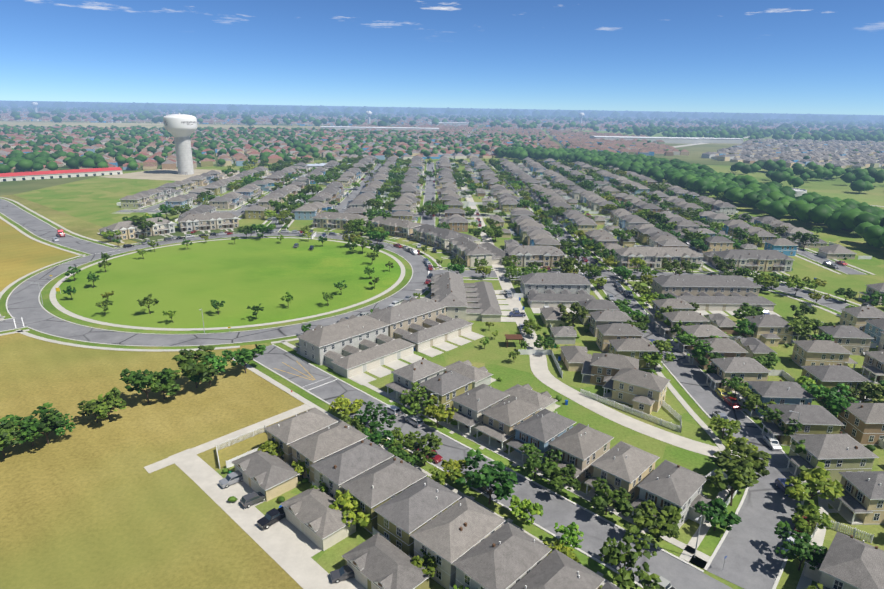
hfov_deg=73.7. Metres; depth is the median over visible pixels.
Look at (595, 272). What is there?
tree
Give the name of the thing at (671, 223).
tree
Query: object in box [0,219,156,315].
field
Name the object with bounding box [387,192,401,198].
tree
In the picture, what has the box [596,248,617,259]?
tree
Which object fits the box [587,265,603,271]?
tree
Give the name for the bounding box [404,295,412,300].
sedan car
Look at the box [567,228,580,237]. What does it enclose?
tree
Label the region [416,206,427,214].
tree
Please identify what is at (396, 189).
tree
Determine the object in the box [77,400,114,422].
tree
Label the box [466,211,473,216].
tree
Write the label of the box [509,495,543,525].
tree
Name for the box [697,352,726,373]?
tree
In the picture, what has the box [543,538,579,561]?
tree
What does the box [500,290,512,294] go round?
suv
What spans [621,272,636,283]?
tree
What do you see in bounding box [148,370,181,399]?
tree
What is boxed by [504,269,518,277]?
tree
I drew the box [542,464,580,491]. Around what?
tree
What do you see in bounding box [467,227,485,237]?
tree
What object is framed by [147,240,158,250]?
tree
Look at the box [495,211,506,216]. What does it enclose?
tree
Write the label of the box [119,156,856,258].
houses
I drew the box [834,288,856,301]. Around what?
tree
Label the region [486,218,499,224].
tree
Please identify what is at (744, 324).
tree
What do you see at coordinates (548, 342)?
tree
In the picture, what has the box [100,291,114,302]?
tree
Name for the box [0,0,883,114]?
sky
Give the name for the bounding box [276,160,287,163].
tree
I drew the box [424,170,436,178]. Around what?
tree
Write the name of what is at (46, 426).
tree
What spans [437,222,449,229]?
tree
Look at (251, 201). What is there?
tree
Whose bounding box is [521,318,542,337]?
tree
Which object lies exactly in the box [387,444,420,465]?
tree
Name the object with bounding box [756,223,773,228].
tree
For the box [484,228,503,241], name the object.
tree
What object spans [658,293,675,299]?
tree
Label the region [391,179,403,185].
tree
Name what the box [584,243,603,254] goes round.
tree
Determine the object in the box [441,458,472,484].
tree
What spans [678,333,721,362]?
tree
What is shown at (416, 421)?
suv
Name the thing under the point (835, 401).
tree
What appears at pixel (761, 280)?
tree
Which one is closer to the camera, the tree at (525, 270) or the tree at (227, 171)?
the tree at (525, 270)
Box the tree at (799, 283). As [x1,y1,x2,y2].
[784,277,817,295]
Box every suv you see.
[123,244,133,247]
[219,470,242,487]
[240,491,265,507]
[357,312,369,316]
[383,405,400,415]
[389,301,399,306]
[405,415,423,426]
[423,450,442,463]
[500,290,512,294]
[607,294,614,300]
[614,282,621,286]
[623,290,630,296]
[715,388,728,399]
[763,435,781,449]
[774,478,791,496]
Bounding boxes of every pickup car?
[257,506,285,528]
[506,291,512,297]
[509,311,525,316]
[642,573,675,588]
[712,411,727,418]
[723,396,740,408]
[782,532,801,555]
[827,264,838,268]
[836,261,846,265]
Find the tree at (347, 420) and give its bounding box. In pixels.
[335,416,364,431]
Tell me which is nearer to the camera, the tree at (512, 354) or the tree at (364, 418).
the tree at (364, 418)
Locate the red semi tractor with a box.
[56,229,64,236]
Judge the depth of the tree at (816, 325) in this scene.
191.17 m
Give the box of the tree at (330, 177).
[325,173,339,181]
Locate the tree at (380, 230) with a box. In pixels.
[372,226,385,234]
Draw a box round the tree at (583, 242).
[581,239,594,249]
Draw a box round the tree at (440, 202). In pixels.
[432,198,444,205]
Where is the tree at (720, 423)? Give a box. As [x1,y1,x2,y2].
[708,415,740,437]
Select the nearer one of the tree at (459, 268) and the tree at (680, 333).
the tree at (680, 333)
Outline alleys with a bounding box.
[144,168,746,588]
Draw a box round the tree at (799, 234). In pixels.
[791,231,818,249]
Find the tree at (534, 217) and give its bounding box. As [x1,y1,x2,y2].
[531,215,538,220]
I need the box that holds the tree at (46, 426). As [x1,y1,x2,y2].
[7,408,65,443]
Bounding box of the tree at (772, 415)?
[758,407,802,435]
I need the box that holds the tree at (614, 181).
[609,178,618,184]
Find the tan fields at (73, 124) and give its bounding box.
[0,121,320,129]
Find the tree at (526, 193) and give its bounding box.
[520,191,530,196]
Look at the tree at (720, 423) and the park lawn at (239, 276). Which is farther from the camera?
the park lawn at (239, 276)
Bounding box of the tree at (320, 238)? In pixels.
[318,236,327,245]
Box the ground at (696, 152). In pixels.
[0,100,883,247]
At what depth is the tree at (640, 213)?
386.31 m
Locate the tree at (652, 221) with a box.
[640,215,656,224]
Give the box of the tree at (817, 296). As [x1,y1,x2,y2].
[808,292,830,304]
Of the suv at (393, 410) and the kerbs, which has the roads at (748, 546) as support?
the suv at (393, 410)
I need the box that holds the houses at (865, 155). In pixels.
[0,106,883,171]
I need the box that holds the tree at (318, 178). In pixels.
[308,174,325,184]
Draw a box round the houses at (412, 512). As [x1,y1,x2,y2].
[98,212,883,588]
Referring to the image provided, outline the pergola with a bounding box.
[505,334,522,347]
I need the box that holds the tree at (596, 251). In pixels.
[594,249,605,256]
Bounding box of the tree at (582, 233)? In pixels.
[574,230,585,236]
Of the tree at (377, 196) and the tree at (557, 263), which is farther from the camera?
the tree at (377, 196)
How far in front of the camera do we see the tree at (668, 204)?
431.66 m
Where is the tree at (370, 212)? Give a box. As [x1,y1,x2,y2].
[363,210,377,216]
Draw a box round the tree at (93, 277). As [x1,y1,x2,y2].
[86,271,99,287]
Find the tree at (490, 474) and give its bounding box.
[455,449,517,504]
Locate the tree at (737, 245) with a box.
[733,243,741,247]
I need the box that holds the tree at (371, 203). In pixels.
[363,199,382,209]
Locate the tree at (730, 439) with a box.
[723,435,758,455]
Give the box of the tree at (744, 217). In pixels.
[734,214,751,220]
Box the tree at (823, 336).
[811,332,834,340]
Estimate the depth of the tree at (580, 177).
569.85 m
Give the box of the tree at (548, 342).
[533,334,556,349]
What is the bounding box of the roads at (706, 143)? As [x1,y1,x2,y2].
[546,134,883,206]
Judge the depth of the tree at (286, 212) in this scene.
374.20 m
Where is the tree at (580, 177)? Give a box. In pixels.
[575,175,585,181]
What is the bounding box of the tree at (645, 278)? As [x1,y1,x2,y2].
[639,273,657,287]
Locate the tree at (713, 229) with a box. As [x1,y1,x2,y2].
[708,228,719,235]
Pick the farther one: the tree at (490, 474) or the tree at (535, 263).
the tree at (535, 263)
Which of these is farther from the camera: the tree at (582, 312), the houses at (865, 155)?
the houses at (865, 155)
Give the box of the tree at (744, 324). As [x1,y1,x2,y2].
[733,319,756,335]
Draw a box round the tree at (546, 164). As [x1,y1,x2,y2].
[541,163,551,167]
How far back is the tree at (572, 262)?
255.35 m
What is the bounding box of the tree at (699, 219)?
[692,215,706,222]
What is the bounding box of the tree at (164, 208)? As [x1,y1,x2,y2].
[158,204,171,218]
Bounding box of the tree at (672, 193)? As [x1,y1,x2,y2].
[665,191,674,195]
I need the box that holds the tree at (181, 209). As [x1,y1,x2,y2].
[169,204,190,214]
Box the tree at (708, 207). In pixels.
[695,203,711,210]
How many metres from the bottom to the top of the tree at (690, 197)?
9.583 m
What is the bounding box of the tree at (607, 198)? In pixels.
[604,196,615,200]
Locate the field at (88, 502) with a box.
[0,316,311,588]
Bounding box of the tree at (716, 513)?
[694,497,741,530]
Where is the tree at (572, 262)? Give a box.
[560,258,584,272]
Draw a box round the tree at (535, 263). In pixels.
[528,261,541,266]
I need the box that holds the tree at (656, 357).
[641,352,675,369]
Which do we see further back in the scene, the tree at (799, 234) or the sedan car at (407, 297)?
the tree at (799, 234)
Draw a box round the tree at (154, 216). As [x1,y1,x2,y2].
[145,214,162,221]
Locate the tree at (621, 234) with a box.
[612,228,633,245]
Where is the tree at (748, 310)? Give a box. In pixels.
[732,302,763,318]
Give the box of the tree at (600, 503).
[590,477,633,516]
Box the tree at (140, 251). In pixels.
[136,249,146,258]
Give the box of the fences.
[117,162,883,588]
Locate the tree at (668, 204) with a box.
[660,201,674,207]
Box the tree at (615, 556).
[598,523,661,588]
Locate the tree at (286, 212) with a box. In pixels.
[279,209,293,217]
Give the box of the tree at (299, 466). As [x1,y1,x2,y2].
[291,459,309,478]
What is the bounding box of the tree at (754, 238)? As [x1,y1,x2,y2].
[740,233,762,243]
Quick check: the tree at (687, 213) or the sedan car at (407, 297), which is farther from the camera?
the tree at (687, 213)
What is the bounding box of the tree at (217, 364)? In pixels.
[189,352,227,383]
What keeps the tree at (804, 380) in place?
on the lawn sheet
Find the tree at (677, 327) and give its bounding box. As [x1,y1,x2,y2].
[663,317,694,332]
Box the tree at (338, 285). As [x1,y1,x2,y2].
[333,280,347,294]
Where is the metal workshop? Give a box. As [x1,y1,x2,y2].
[280,164,324,169]
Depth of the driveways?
103.13 m
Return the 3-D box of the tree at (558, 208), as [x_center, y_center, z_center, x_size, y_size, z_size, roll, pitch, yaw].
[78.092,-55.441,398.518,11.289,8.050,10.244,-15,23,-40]
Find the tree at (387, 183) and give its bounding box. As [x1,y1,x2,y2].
[383,181,392,186]
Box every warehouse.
[321,126,438,130]
[428,122,468,125]
[590,136,698,143]
[692,137,743,143]
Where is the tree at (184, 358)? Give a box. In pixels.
[171,345,217,387]
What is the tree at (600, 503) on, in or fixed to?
on the verges at (788, 578)
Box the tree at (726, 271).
[721,268,739,275]
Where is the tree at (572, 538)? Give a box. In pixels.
[554,522,583,549]
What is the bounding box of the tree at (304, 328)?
[301,323,310,331]
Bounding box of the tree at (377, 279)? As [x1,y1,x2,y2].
[369,276,379,288]
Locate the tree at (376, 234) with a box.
[367,230,389,244]
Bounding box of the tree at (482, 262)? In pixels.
[474,258,488,266]
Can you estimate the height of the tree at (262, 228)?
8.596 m
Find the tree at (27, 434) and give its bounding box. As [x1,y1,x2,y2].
[0,402,61,446]
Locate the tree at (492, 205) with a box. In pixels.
[487,202,498,212]
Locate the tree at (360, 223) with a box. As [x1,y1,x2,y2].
[351,218,373,234]
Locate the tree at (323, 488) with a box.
[308,481,331,493]
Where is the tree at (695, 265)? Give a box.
[687,260,700,272]
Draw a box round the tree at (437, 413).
[422,395,457,427]
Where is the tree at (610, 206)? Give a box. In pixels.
[603,204,616,214]
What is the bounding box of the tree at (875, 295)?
[861,291,883,305]
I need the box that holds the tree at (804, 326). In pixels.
[787,314,814,339]
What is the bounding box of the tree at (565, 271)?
[561,267,578,273]
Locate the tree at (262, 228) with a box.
[251,224,273,233]
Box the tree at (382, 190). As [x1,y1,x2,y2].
[376,188,387,194]
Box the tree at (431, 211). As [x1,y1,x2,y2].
[424,207,437,218]
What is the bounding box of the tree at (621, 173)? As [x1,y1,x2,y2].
[615,170,626,175]
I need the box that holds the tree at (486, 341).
[480,337,488,347]
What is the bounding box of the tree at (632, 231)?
[625,229,637,236]
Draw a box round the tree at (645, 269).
[638,265,657,275]
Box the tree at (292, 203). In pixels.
[289,200,303,207]
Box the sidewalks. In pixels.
[0,163,875,588]
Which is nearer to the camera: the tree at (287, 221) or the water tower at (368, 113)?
the tree at (287, 221)
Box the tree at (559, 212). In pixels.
[556,210,563,215]
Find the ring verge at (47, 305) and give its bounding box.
[0,232,430,346]
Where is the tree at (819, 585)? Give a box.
[807,583,822,588]
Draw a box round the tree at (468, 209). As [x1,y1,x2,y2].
[463,206,475,211]
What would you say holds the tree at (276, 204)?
on the lawn sheet
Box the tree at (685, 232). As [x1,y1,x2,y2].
[681,228,701,241]
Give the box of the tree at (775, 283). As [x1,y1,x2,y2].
[753,271,778,290]
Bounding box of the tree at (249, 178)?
[244,175,259,183]
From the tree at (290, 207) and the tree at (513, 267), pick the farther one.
the tree at (290, 207)
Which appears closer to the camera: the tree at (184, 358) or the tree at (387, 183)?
the tree at (184, 358)
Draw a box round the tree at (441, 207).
[433,204,448,215]
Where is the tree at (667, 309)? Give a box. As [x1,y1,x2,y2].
[654,306,677,319]
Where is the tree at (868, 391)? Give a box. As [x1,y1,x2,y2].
[839,380,883,402]
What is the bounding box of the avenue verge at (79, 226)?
[0,195,134,245]
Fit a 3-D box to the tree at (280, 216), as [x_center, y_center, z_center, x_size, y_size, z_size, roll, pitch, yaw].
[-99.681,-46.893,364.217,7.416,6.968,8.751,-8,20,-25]
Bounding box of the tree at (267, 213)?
[264,209,277,219]
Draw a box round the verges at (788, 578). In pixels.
[0,162,871,588]
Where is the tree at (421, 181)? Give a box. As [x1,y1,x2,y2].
[417,178,425,186]
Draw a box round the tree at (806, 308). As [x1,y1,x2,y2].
[790,304,816,315]
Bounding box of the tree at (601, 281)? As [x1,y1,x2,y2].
[590,276,606,289]
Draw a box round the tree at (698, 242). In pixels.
[690,239,709,251]
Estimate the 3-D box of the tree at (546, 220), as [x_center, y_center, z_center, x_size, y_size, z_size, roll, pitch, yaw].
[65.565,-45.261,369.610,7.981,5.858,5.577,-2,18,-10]
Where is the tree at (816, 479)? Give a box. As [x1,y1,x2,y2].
[785,461,844,504]
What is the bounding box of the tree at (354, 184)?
[351,182,360,187]
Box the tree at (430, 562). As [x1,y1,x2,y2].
[411,549,437,578]
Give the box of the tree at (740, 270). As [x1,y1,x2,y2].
[732,267,755,277]
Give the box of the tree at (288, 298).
[280,292,292,302]
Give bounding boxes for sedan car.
[330,565,354,582]
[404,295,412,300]
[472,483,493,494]
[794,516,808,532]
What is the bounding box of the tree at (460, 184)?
[456,182,465,186]
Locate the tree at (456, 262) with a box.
[451,256,465,265]
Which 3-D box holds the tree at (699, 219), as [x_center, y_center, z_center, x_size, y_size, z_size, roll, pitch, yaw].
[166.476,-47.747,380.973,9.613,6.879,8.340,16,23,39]
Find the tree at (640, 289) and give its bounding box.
[632,282,652,295]
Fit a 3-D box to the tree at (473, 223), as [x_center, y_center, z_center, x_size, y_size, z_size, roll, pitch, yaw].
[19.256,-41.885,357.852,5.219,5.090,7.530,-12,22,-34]
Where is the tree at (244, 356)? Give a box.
[222,344,266,372]
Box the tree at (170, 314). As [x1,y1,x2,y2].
[162,310,175,321]
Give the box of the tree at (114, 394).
[86,387,126,418]
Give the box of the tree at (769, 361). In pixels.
[753,352,779,369]
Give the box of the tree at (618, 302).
[614,299,630,307]
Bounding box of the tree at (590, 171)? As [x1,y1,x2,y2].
[585,169,596,176]
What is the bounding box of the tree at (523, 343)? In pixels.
[520,341,529,348]
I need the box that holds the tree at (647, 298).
[638,292,658,305]
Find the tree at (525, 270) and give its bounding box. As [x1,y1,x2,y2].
[518,265,540,277]
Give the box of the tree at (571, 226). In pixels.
[565,223,577,229]
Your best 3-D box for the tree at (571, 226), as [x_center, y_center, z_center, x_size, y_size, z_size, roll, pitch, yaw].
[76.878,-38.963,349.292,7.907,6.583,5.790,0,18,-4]
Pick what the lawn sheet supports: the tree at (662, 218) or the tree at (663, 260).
the tree at (662, 218)
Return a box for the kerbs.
[0,162,867,588]
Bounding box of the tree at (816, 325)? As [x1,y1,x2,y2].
[803,316,834,334]
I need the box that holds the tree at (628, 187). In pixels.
[625,185,638,193]
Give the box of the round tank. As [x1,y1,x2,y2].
[792,188,806,196]
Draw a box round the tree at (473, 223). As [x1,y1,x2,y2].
[468,221,477,228]
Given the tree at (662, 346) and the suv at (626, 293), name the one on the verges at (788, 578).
the tree at (662, 346)
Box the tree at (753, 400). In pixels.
[736,386,775,411]
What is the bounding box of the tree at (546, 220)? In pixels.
[540,218,552,222]
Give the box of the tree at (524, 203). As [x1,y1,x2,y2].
[517,200,530,207]
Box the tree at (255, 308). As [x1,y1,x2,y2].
[246,304,263,315]
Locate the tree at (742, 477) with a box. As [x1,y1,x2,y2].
[705,460,758,505]
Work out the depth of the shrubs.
137.72 m
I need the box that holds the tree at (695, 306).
[689,302,699,310]
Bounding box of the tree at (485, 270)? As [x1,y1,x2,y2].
[475,266,490,277]
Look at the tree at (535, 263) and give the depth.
270.06 m
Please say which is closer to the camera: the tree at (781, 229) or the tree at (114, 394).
the tree at (114, 394)
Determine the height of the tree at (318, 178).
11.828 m
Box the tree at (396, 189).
[387,186,401,192]
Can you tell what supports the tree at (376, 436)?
on the lawn sheet
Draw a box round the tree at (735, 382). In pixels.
[721,376,748,395]
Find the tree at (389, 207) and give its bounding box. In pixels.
[381,202,395,212]
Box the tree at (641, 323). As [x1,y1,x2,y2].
[624,315,650,332]
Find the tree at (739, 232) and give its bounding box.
[732,226,748,240]
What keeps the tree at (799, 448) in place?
on the verges at (788, 578)
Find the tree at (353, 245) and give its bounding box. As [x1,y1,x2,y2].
[347,242,357,249]
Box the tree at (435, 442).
[403,431,442,465]
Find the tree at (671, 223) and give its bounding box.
[663,221,676,230]
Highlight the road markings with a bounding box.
[13,250,619,389]
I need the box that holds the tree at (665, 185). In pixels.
[656,182,670,189]
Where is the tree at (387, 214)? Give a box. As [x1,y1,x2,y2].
[368,212,391,219]
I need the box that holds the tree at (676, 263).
[663,259,690,274]
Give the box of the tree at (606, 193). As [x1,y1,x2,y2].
[602,191,611,195]
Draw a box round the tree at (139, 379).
[119,368,172,402]
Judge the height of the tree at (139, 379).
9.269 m
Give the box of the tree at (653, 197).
[647,194,661,203]
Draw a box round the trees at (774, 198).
[0,101,883,247]
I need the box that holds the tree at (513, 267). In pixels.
[505,263,521,272]
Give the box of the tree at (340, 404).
[328,395,363,417]
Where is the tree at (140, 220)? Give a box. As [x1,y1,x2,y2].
[131,215,154,235]
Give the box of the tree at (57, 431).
[49,412,75,436]
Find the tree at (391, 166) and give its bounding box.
[388,164,400,168]
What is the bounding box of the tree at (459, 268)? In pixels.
[447,263,464,273]
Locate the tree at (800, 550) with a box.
[774,521,827,570]
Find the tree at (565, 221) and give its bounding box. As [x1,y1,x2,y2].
[559,218,571,223]
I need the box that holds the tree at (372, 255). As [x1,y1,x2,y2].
[366,250,378,264]
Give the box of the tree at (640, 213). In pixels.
[632,209,649,216]
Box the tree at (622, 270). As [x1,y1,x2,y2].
[610,266,631,281]
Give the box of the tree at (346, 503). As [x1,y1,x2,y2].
[329,490,372,527]
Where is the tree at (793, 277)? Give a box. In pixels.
[786,274,798,280]
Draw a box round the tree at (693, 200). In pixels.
[685,198,702,202]
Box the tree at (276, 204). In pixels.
[268,199,285,211]
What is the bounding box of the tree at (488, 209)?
[481,207,493,212]
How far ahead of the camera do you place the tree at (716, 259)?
266.87 m
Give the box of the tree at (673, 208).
[669,207,680,211]
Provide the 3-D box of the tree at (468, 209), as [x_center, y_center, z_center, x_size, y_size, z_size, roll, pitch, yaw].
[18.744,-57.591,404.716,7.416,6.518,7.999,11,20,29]
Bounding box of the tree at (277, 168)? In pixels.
[269,165,282,171]
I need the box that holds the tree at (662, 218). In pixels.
[654,213,669,222]
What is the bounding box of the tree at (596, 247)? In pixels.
[587,241,604,255]
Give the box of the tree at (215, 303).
[211,300,225,314]
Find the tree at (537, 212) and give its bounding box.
[534,210,549,215]
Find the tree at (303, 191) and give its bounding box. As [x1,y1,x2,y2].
[298,189,308,193]
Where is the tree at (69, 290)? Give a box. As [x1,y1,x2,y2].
[62,286,76,298]
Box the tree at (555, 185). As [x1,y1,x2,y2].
[549,182,562,188]
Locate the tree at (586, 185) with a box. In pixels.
[579,183,594,188]
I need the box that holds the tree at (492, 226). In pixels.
[482,224,501,237]
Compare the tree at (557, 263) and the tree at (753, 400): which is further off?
the tree at (557, 263)
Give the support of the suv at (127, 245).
on the roads at (748, 546)
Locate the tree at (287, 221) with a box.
[279,218,291,227]
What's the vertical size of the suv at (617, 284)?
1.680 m
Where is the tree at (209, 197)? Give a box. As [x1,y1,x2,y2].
[203,195,218,200]
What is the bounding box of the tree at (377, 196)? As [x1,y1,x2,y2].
[375,194,385,200]
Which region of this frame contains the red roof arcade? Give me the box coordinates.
[0,167,122,181]
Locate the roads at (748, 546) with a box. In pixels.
[0,162,866,588]
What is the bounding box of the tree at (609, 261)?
[602,255,619,270]
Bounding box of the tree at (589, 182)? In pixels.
[584,180,597,187]
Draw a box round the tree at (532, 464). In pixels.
[518,443,562,477]
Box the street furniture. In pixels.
[30,183,814,567]
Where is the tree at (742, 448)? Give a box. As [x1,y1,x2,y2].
[712,437,770,479]
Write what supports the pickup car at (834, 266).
on the roads at (748, 546)
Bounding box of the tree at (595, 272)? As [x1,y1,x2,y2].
[584,269,601,278]
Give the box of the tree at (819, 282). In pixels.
[802,276,826,291]
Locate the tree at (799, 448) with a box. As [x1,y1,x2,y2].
[792,439,826,461]
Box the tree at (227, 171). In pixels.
[221,169,231,173]
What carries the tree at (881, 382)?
on the lawn sheet
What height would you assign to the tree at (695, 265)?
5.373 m
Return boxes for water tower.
[31,102,37,111]
[163,113,196,174]
[366,111,371,123]
[579,113,583,122]
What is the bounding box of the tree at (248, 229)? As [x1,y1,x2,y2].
[237,225,252,237]
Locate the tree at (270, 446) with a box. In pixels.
[257,439,284,455]
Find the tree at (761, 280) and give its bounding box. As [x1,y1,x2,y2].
[754,277,768,289]
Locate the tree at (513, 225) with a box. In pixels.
[509,223,516,231]
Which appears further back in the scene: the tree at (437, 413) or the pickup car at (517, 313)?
the pickup car at (517, 313)
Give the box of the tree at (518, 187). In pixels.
[514,185,525,190]
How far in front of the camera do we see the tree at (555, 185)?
522.40 m
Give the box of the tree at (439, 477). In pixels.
[424,467,462,484]
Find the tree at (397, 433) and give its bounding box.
[390,427,416,448]
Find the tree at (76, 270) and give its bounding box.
[64,266,80,280]
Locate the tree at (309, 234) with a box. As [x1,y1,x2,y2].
[303,230,311,241]
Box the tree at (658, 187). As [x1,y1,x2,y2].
[653,185,666,190]
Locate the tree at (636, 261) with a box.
[629,257,646,270]
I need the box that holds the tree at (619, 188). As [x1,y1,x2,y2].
[616,186,624,192]
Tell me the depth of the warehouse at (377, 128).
1651.21 m
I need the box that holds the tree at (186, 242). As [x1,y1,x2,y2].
[181,239,192,249]
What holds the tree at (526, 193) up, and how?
on the verges at (788, 578)
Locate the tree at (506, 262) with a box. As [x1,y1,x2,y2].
[501,255,520,266]
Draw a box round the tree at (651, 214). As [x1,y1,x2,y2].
[646,211,663,220]
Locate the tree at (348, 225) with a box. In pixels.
[342,218,358,232]
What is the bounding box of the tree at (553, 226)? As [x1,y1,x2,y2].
[545,224,560,229]
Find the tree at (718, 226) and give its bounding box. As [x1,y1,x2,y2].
[709,222,724,229]
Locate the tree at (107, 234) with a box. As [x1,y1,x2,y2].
[100,230,121,241]
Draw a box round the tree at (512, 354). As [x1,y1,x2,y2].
[508,351,520,359]
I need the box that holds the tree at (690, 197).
[683,193,696,200]
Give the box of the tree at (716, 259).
[712,256,735,274]
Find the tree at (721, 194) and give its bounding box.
[717,192,725,200]
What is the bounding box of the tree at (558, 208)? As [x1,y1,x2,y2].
[552,206,566,214]
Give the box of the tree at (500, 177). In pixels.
[495,174,507,180]
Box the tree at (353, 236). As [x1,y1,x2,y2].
[342,234,360,242]
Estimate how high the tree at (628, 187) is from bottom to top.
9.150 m
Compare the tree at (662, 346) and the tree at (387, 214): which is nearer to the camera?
the tree at (662, 346)
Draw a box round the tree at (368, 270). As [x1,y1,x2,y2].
[364,266,374,278]
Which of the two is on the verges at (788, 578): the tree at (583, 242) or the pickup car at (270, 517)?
the tree at (583, 242)
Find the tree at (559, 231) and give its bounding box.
[544,227,563,237]
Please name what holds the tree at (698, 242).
on the lawn sheet
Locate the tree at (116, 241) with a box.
[112,238,121,245]
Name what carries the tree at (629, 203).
on the lawn sheet
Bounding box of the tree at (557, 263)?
[553,257,571,266]
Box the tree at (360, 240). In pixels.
[353,236,372,252]
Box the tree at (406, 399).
[399,382,433,414]
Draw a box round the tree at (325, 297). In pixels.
[322,292,333,305]
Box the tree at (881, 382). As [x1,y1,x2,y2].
[878,380,883,395]
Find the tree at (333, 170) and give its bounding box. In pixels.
[327,168,338,171]
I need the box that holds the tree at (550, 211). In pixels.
[539,209,555,217]
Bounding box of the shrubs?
[222,249,876,501]
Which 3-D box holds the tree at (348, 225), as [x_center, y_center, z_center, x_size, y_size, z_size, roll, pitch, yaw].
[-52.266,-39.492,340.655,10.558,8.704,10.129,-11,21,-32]
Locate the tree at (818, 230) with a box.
[812,227,822,232]
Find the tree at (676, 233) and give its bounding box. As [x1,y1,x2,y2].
[669,230,680,237]
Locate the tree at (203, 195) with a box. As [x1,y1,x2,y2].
[197,190,212,201]
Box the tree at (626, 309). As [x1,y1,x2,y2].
[618,304,644,317]
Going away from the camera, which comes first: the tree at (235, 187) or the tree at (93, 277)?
the tree at (93, 277)
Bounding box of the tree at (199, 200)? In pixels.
[193,197,202,202]
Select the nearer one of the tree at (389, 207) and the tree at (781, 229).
the tree at (781, 229)
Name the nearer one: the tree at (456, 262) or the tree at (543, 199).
the tree at (456, 262)
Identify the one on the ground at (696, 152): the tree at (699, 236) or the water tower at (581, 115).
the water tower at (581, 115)
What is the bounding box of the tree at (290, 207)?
[281,202,299,212]
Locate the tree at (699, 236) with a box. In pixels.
[687,232,710,248]
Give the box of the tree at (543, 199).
[540,195,550,201]
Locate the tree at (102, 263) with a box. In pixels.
[98,259,111,271]
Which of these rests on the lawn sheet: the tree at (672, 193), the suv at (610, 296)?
the tree at (672, 193)
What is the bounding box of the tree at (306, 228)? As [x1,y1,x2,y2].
[300,226,310,232]
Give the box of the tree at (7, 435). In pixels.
[0,420,23,457]
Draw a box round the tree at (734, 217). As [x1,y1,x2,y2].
[727,214,738,219]
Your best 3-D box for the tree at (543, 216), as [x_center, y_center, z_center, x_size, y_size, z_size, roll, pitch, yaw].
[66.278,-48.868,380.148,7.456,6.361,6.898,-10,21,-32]
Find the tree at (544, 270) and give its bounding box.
[532,267,547,272]
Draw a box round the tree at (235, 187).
[229,185,239,190]
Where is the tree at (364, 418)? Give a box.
[354,401,395,433]
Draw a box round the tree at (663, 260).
[661,258,672,270]
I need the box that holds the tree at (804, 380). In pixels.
[794,376,829,393]
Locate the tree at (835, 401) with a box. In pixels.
[801,383,858,416]
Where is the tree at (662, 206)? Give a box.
[655,204,667,211]
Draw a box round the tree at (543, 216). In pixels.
[539,214,551,218]
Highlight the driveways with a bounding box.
[230,332,837,588]
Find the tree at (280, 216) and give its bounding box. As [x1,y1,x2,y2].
[275,212,286,219]
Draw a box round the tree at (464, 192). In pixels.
[460,190,468,195]
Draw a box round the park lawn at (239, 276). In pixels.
[56,238,400,327]
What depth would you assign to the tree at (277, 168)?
605.58 m
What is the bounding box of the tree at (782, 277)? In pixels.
[768,272,785,288]
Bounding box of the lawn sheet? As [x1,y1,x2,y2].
[14,157,883,588]
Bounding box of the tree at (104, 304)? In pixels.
[95,298,112,310]
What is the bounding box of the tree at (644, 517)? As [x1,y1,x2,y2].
[630,500,682,541]
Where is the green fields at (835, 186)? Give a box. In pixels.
[542,130,883,208]
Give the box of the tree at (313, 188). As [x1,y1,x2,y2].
[306,184,321,193]
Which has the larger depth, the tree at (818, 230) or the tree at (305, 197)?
the tree at (305, 197)
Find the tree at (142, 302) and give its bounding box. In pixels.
[137,294,158,313]
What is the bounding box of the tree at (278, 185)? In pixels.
[274,182,282,188]
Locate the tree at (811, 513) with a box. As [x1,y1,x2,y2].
[791,499,833,533]
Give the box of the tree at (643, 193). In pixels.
[635,191,647,195]
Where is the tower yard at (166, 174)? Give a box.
[101,169,273,180]
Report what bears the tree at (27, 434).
on the field at (88, 502)
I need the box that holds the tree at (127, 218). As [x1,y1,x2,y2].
[122,215,149,220]
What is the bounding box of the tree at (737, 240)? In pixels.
[729,238,743,248]
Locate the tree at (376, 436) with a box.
[362,428,394,446]
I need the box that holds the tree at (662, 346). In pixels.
[650,339,672,353]
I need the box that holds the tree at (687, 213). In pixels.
[678,207,698,218]
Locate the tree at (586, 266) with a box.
[580,263,596,272]
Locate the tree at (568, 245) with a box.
[559,241,577,248]
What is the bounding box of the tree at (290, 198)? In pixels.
[282,196,295,203]
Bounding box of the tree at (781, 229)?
[765,225,788,233]
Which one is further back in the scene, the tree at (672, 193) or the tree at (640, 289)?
the tree at (672, 193)
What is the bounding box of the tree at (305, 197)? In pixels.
[294,193,311,202]
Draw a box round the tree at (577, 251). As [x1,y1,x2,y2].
[566,246,590,262]
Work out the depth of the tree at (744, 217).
379.56 m
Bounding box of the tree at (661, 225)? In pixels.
[654,222,674,231]
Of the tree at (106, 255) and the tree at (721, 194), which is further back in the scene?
the tree at (721, 194)
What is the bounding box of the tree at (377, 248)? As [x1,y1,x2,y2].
[370,244,383,252]
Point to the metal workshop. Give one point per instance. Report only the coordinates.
(314, 165)
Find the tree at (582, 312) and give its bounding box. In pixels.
[557,302,588,325]
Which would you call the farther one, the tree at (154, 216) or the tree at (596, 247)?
the tree at (154, 216)
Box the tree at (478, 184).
[475,182,486,186]
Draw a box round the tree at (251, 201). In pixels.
[247,198,256,204]
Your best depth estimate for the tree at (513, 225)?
352.87 m
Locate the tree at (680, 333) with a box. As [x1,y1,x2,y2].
[676,331,698,348]
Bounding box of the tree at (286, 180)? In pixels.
[280,178,289,183]
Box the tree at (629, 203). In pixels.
[620,201,632,208]
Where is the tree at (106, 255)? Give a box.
[101,252,110,261]
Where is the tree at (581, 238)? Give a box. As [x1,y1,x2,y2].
[577,235,589,241]
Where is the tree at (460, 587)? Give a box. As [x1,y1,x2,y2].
[453,584,477,588]

